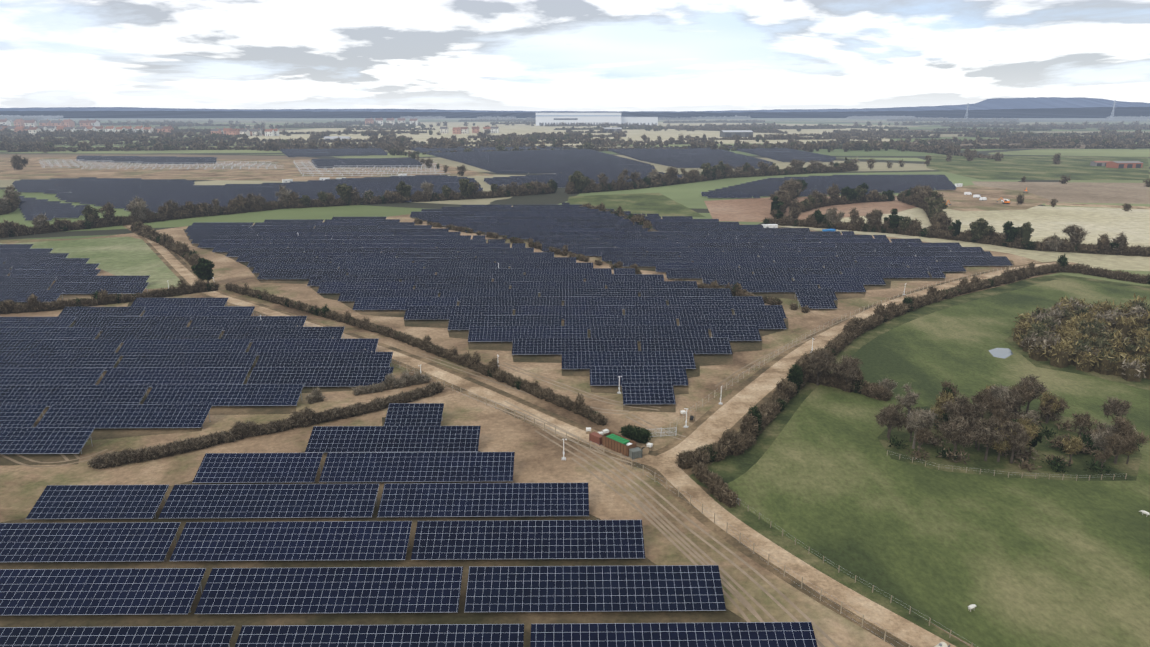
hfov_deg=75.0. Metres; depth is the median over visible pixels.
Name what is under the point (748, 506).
fences
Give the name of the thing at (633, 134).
straw field
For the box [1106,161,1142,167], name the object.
barn
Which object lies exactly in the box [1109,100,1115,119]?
pylon
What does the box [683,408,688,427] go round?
cctv pole
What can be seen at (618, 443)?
shipping container
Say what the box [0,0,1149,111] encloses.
sky
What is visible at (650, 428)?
dirt rut
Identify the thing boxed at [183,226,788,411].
ground
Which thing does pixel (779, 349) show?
dirt rut
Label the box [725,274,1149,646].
pasture field
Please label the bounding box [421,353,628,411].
dirt rut
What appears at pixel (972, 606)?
sheep
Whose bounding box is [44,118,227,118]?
wood field
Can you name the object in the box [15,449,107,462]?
dirt rut
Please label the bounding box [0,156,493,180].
earth field
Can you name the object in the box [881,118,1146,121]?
wood field
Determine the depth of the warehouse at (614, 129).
2844.91 m
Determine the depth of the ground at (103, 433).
168.92 m
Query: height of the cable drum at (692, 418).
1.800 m
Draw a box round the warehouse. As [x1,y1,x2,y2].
[536,113,657,125]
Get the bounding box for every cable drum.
[640,445,648,454]
[689,414,694,421]
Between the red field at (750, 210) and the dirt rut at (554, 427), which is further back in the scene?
the red field at (750, 210)
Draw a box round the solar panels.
[3,147,1010,646]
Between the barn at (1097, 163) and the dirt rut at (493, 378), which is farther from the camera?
the barn at (1097, 163)
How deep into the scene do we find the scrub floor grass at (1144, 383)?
206.95 m
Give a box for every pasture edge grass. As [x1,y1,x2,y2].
[689,275,1149,488]
[709,494,969,646]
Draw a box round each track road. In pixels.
[126,224,955,646]
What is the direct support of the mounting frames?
on the earth field at (283, 170)
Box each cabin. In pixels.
[282,179,292,182]
[761,224,777,227]
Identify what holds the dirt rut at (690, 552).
on the earth field at (536, 460)
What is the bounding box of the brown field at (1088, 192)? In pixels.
[972,181,1149,203]
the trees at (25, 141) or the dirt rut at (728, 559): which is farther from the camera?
the trees at (25, 141)
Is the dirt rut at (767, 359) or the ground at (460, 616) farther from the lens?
the dirt rut at (767, 359)
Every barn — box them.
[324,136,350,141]
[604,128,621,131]
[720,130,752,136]
[1090,161,1110,165]
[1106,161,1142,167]
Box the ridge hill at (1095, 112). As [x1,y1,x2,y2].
[0,107,1149,117]
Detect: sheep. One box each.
[968,604,976,611]
[1139,510,1149,516]
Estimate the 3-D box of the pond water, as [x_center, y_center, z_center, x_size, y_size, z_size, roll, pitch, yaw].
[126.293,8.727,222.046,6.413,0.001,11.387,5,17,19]
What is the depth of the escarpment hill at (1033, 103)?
27951.10 m
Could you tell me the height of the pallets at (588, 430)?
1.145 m
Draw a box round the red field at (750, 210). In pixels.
[704,195,916,221]
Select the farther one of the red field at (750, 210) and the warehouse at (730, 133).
the warehouse at (730, 133)
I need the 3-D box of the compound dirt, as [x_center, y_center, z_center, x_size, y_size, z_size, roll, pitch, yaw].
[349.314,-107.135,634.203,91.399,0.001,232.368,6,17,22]
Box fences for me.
[226,266,1126,646]
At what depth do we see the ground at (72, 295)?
291.94 m
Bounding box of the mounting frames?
[39,159,449,175]
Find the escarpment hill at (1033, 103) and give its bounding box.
[0,97,1149,112]
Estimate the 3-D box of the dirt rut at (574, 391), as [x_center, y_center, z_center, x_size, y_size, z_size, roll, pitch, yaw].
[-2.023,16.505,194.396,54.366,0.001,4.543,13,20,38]
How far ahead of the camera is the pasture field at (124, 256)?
373.82 m
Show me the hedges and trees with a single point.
(1090, 337)
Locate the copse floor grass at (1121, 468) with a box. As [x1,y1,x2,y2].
[877,402,1141,480]
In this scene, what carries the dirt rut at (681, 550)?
on the earth field at (536, 460)
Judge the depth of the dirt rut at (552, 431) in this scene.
167.33 m
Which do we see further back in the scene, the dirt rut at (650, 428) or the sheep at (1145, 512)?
the dirt rut at (650, 428)
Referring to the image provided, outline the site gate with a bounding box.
[649,427,676,436]
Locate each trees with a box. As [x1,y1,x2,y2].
[0,115,1149,210]
[0,153,1149,507]
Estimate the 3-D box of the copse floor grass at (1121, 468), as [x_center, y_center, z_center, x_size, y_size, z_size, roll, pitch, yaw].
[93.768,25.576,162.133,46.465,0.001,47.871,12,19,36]
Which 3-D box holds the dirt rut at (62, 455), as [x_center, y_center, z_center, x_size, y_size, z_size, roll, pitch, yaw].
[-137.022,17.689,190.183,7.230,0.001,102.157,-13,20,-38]
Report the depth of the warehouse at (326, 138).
1840.56 m
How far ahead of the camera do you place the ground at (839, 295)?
318.06 m
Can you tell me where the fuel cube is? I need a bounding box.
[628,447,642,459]
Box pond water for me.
[988,348,1012,358]
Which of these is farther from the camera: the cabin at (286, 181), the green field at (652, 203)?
the cabin at (286, 181)
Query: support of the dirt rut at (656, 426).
on the earth field at (536, 460)
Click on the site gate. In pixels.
(663, 432)
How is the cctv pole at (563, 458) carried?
on the earth field at (536, 460)
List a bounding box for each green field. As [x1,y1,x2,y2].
[12,135,242,144]
[567,193,704,216]
[926,155,1148,179]
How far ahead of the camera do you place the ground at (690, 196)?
909.48 m
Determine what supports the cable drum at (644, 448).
on the track road at (852, 600)
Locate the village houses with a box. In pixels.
[0,117,498,135]
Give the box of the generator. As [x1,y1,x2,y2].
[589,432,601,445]
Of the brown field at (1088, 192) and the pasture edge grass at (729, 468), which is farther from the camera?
the brown field at (1088, 192)
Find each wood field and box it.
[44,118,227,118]
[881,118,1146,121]
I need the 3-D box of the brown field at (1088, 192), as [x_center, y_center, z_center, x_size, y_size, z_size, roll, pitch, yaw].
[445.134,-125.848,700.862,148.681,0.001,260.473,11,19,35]
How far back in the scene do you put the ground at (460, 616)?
106.93 m
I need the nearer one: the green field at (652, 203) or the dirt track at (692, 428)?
the dirt track at (692, 428)
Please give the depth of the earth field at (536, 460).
167.35 m
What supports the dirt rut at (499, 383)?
on the earth field at (536, 460)
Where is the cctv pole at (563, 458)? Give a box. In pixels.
[562,439,566,459]
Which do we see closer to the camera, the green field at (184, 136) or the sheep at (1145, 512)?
the sheep at (1145, 512)
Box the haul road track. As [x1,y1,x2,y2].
[1045,202,1149,208]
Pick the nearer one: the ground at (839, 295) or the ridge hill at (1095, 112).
the ground at (839, 295)
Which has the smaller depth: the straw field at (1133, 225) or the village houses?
the straw field at (1133, 225)
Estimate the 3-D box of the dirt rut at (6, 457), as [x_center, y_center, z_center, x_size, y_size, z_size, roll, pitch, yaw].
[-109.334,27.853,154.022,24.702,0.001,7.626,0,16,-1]
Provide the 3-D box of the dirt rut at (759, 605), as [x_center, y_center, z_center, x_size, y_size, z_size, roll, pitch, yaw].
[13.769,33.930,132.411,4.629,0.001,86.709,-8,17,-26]
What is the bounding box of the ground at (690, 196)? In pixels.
[0,118,1149,463]
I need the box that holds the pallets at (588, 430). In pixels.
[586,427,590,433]
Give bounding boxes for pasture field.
[14,237,180,288]
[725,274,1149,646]
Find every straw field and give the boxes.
[238,122,889,145]
[778,206,1149,270]
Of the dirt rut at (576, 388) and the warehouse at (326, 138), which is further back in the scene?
the warehouse at (326, 138)
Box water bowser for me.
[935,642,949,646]
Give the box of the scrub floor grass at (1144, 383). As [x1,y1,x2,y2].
[1004,311,1149,389]
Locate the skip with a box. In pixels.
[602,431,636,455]
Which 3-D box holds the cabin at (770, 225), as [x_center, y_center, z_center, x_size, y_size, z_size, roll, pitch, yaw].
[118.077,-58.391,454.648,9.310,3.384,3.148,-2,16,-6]
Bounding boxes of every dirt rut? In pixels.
[0,451,112,466]
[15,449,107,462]
[33,424,68,459]
[417,355,626,413]
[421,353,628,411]
[464,394,630,462]
[468,392,636,459]
[499,364,657,409]
[499,403,824,646]
[503,362,660,407]
[504,401,838,646]
[535,430,757,618]
[542,429,777,621]
[571,458,750,621]
[579,456,763,621]
[625,416,681,439]
[632,414,685,436]
[715,306,874,386]
[722,332,822,387]
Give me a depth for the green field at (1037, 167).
958.44 m
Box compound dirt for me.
[934,185,1050,210]
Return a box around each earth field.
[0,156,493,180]
[0,206,1059,646]

